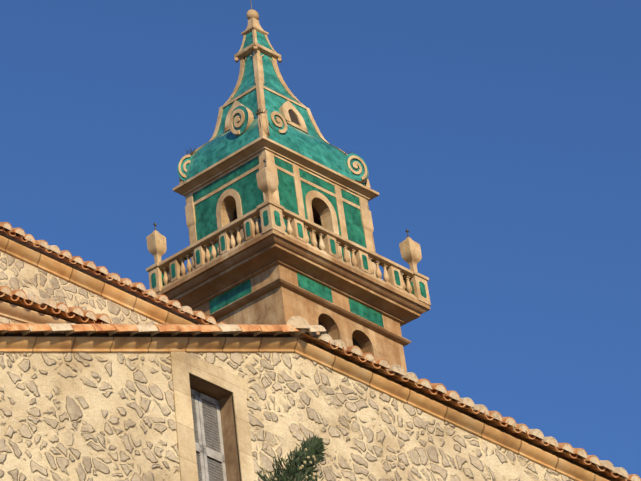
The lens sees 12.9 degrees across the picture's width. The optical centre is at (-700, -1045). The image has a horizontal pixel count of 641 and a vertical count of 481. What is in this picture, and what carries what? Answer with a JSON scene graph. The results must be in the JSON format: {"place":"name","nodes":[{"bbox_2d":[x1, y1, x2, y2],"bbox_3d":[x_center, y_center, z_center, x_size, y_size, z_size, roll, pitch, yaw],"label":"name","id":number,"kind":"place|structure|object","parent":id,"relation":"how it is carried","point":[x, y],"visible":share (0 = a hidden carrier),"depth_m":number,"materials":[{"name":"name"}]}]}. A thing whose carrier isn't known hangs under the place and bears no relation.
{"place":"outdoors","nodes":[
{"label":"outdoors","id":0,"kind":"place"},
{"bbox_2d":[222,196,332,249],"bbox_3d":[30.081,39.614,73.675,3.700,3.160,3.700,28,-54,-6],"label":"arched windows","id":1,"kind":"structure","parent":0,"point":[229,206],"depth_m":73.95,"materials":[{"name":"beige stone"}]},
{"bbox_2d":[0,0,640,477],"label":"sky","id":2,"kind":"structure","parent":0,"point":[504,136],"materials":[{"name":"blue"}]},
{"label":"ground","id":3,"kind":"structure","parent":0,"visible":0},
{"bbox_2d":[0,251,159,323],"bbox_3d":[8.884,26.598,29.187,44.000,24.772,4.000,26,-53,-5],"label":"nave wall","id":4,"kind":"structure","parent":3,"relation":"on","point":[25,277],"depth_m":40.18,"materials":[{"name":"beige stone"}]},
{"bbox_2d":[0,235,196,324],"bbox_3d":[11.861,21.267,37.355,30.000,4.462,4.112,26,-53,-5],"label":"cornice","id":5,"kind":"structure","parent":4,"relation":"attached to","point":[79,279],"depth_m":40.37,"materials":[{"name":"beige stone"}]},
{"bbox_2d":[0,222,225,324],"bbox_3d":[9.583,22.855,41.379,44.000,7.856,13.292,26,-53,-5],"label":"roof tiles","id":6,"kind":"object","parent":5,"relation":"on","point":[48,306],"visible":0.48,"depth_m":40.45,"materials":[{"name":"brown ceramic"}]},
{"bbox_2d":[0,349,573,480],"bbox_3d":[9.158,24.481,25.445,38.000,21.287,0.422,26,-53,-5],"label":"building wall","id":7,"kind":"structure","parent":3,"relation":"on","point":[96,416],"depth_m":32.81,"materials":[{"name":"stone"}]},
{"bbox_2d":[190,388,226,480],"bbox_3d":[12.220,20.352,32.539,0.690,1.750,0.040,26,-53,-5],"label":"window shutters","id":8,"kind":"object","parent":7,"relation":"attached to","point":[207,426],"depth_m":32.79,"materials":[{"name":"paint"}]},
{"bbox_2d":[0,337,608,480],"bbox_3d":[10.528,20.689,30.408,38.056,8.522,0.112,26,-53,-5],"label":"cornice","id":9,"kind":"structure","parent":7,"relation":"attached to","point":[396,391],"depth_m":33.99,"materials":[{"name":"beige stone"}]},
{"bbox_2d":[291,332,624,479],"bbox_3d":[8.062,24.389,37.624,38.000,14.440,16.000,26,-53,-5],"label":"building roof planes","id":10,"kind":"object","parent":7,"relation":"on","point":[308,339],"depth_m":34.36,"materials":[{"name":"brown ceramic"}]},
{"bbox_2d":[0,316,640,480],"bbox_3d":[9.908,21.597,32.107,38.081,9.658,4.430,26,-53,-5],"label":"roof tiles","id":11,"kind":"object","parent":10,"relation":"on","point":[296,326],"visible":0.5,"depth_m":34.14,"materials":[{"name":"brown ceramic"}]},
{"bbox_2d":[146,0,430,371],"bbox_3d":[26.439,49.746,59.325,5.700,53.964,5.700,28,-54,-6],"label":"tower","id":12,"kind":"structure","parent":3,"relation":"on","point":[271,260],"depth_m":71.62,"materials":[{"name":"beige stone"}]},
{"bbox_2d":[185,31,365,185],"bbox_3d":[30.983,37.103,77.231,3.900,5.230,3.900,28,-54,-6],"label":"tower roof","id":13,"kind":"structure","parent":12,"relation":"on","point":[311,144],"depth_m":75.81,"materials":[{"name":"teal tile"}]},
{"bbox_2d":[162,214,412,294],"bbox_3d":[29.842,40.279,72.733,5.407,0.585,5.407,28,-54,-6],"label":"tower balusters","id":14,"kind":"object","parent":12,"relation":"on","point":[258,229],"visible":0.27,"depth_m":71.41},
{"bbox_2d":[151,156,426,327],"bbox_3d":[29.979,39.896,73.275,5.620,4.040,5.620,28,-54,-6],"label":"green tile panels","id":15,"kind":"object","parent":12,"relation":"attached to","point":[248,190],"visible":0.25,"depth_m":73.15,"materials":[{"name":"teal tile"}]},
{"bbox_2d":[254,434,327,480],"bbox_3d":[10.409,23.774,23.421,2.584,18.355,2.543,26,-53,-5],"label":"cypress","id":16,"kind":"object","parent":3,"relation":"on","point":[314,446],"depth_m":30.34,"materials":[{"name":"green plant"}]},
{"bbox_2d":[269,448,319,480],"bbox_3d":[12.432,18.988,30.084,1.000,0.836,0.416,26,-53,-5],"label":"cypress cones","id":17,"kind":"object","parent":16,"relation":"attached to","point":[302,466],"visible":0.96,"depth_m":30.23,"materials":[{"name":"beige plant"}]}
]}

